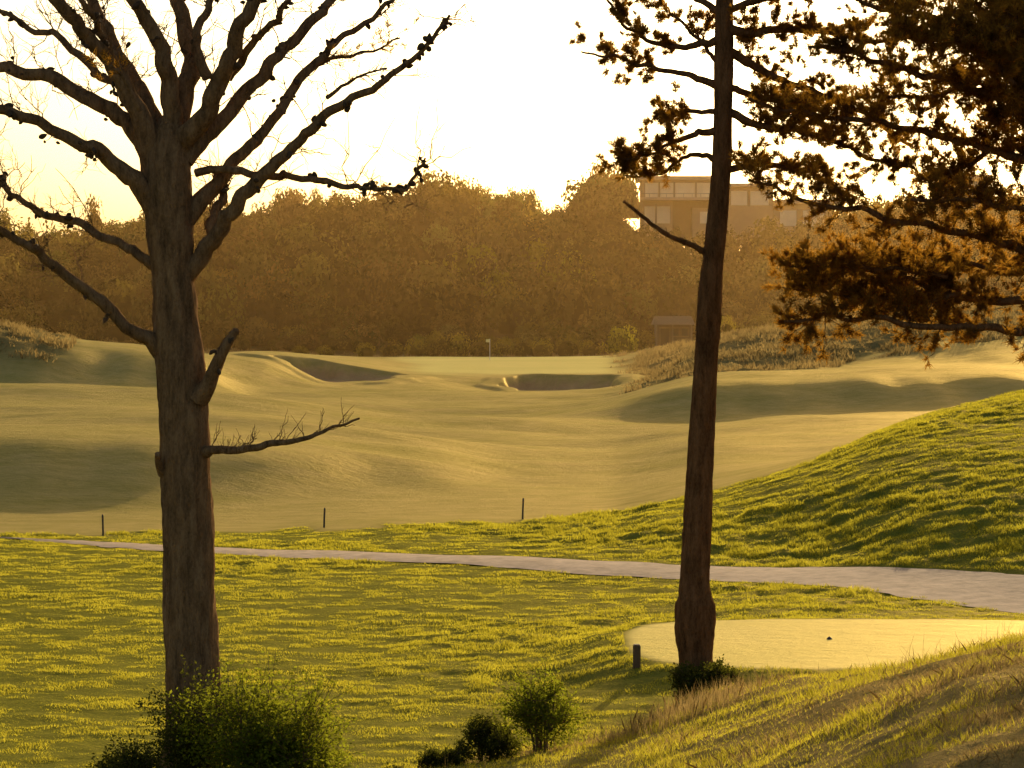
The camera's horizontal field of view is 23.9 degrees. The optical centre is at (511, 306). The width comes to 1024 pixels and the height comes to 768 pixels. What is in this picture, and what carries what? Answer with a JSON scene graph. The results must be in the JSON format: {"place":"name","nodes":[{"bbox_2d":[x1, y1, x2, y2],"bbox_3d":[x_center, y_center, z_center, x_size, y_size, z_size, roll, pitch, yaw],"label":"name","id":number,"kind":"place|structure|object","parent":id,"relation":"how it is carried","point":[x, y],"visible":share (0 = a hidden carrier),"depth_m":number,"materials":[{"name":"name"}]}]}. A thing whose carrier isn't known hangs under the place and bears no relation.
{"place":"outdoors","nodes":[
{"label":"outdoors","id":0,"kind":"place"},
{"bbox_2d":[0,223,1023,767],"bbox_3d":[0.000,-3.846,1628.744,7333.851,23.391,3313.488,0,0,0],"label":"ground","id":1,"kind":"structure","parent":0,"point":[454,439],"depth_m":76.85,"materials":[{"name":"green plant"}]},
{"bbox_2d":[102,514,103,535],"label":"marker stake","id":2,"kind":"object","parent":1,"relation":"on","point":[102,525],"visible":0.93,"depth_m":73.98,"materials":[{"name":"paint"}]},
{"bbox_2d":[85,735,168,767],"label":"shrub","id":3,"kind":"object","parent":1,"relation":"on","point":[136,759],"visible":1,"depth_m":23.10,"materials":[{"name":"green plant"}]},
{"bbox_2d":[129,654,266,767],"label":"shrub","id":4,"kind":"object","parent":1,"relation":"on","point":[174,758],"visible":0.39,"depth_m":23.93,"materials":[{"name":"green plant"}]},
{"bbox_2d":[0,0,490,767],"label":"bare pine tree","id":5,"kind":"object","parent":1,"relation":"on","point":[174,142],"visible":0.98,"depth_m":24.79,"materials":[{"name":"brown plant"}]},
{"bbox_2d":[155,651,365,767],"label":"shrub","id":6,"kind":"object","parent":1,"relation":"on","point":[232,707],"visible":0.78,"depth_m":23.44,"materials":[{"name":"green plant"}]},
{"bbox_2d":[212,709,358,767],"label":"shrub","id":7,"kind":"object","parent":1,"relation":"on","point":[316,757],"visible":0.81,"depth_m":23.11,"materials":[{"name":"green plant"}]},
{"bbox_2d":[323,508,325,527],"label":"marker stake","id":8,"kind":"object","parent":1,"relation":"on","point":[324,518],"visible":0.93,"depth_m":75.78,"materials":[{"name":"paint"}]},
{"bbox_2d":[384,760,404,767],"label":"shrub","id":9,"kind":"object","parent":1,"relation":"on","point":[393,766],"visible":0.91,"depth_m":26.20,"materials":[{"name":"green plant"}]},
{"bbox_2d":[414,739,472,767],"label":"shrub","id":10,"kind":"object","parent":1,"relation":"on","point":[430,758],"visible":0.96,"depth_m":26.14,"materials":[{"name":"green plant"}]},
{"bbox_2d":[451,708,524,761],"bbox_3d":[-0.216,4.760,26.549,0.770,0.671,0.724,0,0,18],"label":"shrub","id":11,"kind":"object","parent":1,"relation":"on","point":[490,739],"visible":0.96,"depth_m":26.46,"materials":[{"name":"green plant"}]},
{"bbox_2d":[0,303,1021,394],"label":"dune grass","id":12,"kind":"structure","parent":1,"relation":"on","point":[768,329],"depth_m":183.19,"materials":[{"name":"plant"}]},
{"bbox_2d":[0,159,1023,356],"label":"distant trees","id":13,"kind":"object","parent":1,"relation":"on","point":[616,288],"visible":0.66,"depth_m":340.00,"materials":[{"name":"brown plant"}]},
{"bbox_2d":[0,390,1023,767],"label":"rough grass","id":14,"kind":"structure","parent":1,"relation":"on","point":[608,516],"depth_m":61.06,"materials":[{"name":"green plant"}]},
{"bbox_2d":[522,498,523,518],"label":"marker stake","id":15,"kind":"object","parent":1,"relation":"on","point":[523,508],"visible":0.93,"depth_m":77.88,"materials":[{"name":"paint"}]},
{"bbox_2d":[486,655,600,752],"bbox_3d":[0.285,4.389,26.311,1.064,1.136,1.131,0,0,-30],"label":"shrub","id":16,"kind":"object","parent":1,"relation":"on","point":[538,712],"visible":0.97,"depth_m":26.21,"materials":[{"name":"green plant"}]},
{"bbox_2d":[633,644,640,668],"bbox_3d":[2.280,6.473,44.200,0.136,0.610,0.136,0,0,0],"label":"wooden post","id":17,"kind":"object","parent":1,"relation":"on","point":[636,655],"visible":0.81,"depth_m":44.13,"materials":[{"name":"brown wood"}]},
{"bbox_2d":[651,316,694,345],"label":"wooden shed","id":18,"kind":"structure","parent":1,"relation":"on","point":[668,329],"depth_m":298.97,"materials":[{"name":"brown wood"}]},
{"bbox_2d":[661,328,687,344],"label":"windows","id":19,"kind":"structure","parent":18,"relation":"in","point":[664,331],"depth_m":298.99,"materials":[{"name":"brown glass"}]},
{"bbox_2d":[673,201,708,241],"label":"link wall","id":20,"kind":"structure","parent":1,"relation":"on","point":[682,215],"depth_m":389.50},
{"bbox_2d":[665,654,746,700],"bbox_3d":[2.313,4.429,28.612,1.015,0.665,0.922,0,0,0],"label":"ivy shrub","id":21,"kind":"object","parent":1,"relation":"on","point":[685,676],"visible":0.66,"depth_m":28.41,"materials":[{"name":"green plant"}]},
{"bbox_2d":[640,200,772,243],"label":"storey wall","id":22,"kind":"structure","parent":1,"relation":"on","point":[740,219],"depth_m":388.40,"materials":[{"name":"brown brick"}]},
{"bbox_2d":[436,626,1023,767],"bbox_3d":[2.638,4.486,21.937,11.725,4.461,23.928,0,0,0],"label":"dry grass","id":23,"kind":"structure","parent":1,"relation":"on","point":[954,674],"depth_m":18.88,"materials":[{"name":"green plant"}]},
{"bbox_2d":[640,180,832,236],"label":"storey wall","id":24,"kind":"structure","parent":1,"relation":"on","point":[776,214],"depth_m":388.50,"materials":[{"name":"brown wood"}]},
{"bbox_2d":[640,197,708,199],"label":"balcony","id":25,"kind":"structure","parent":24,"relation":"attached to","point":[674,198],"depth_m":385.80,"materials":[{"name":"brown concrete"}]},
{"bbox_2d":[641,193,709,196],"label":"balcony rail","id":26,"kind":"object","parent":25,"relation":"on","point":[675,193],"visible":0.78,"depth_m":385.80,"materials":[{"name":"brown metal"}]},
{"bbox_2d":[655,182,802,226],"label":"window frames","id":27,"kind":"structure","parent":24,"relation":"attached to","point":[799,213],"depth_m":388.38,"materials":[{"name":"brown wood"}]},
{"bbox_2d":[645,183,823,225],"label":"windows","id":28,"kind":"structure","parent":24,"relation":"attached to","point":[787,217],"depth_m":388.12,"materials":[{"name":"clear glass"}]},
{"bbox_2d":[637,176,837,203],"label":"roof","id":29,"kind":"structure","parent":24,"relation":"on","point":[701,178],"depth_m":386.80,"materials":[{"name":"brown"}]},
{"bbox_2d":[565,0,920,704],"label":"pine tree","id":30,"kind":"object","parent":1,"relation":"on","point":[695,614],"visible":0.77,"depth_m":28.89,"materials":[{"name":"brown plant"}]},
{"bbox_2d":[727,0,1023,368],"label":"pine tree","id":31,"kind":"object","parent":1,"relation":"on","point":[987,36],"visible":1,"depth_m":26.53,"materials":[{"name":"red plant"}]},
{"bbox_2d":[0,537,1023,613],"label":"gravel path","id":32,"kind":"structure","parent":0,"point":[1000,591],"depth_m":60.34,"materials":[{"name":"grey gravel"}]},
{"bbox_2d":[0,0,1023,250],"label":"sky","id":33,"kind":"structure","parent":0,"point":[534,109],"materials":[{"name":"white"}]},
{"bbox_2d":[397,616,1016,767],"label":"tall dry grass","id":34,"kind":"structure","parent":0,"point":[716,694],"depth_m":25.35,"materials":[{"name":"plant"}]},
{"bbox_2d":[408,629,1023,767],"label":"bank grass","id":35,"kind":"structure","parent":0,"point":[1004,641],"depth_m":21.63,"materials":[{"name":"green plant"}]}
]}

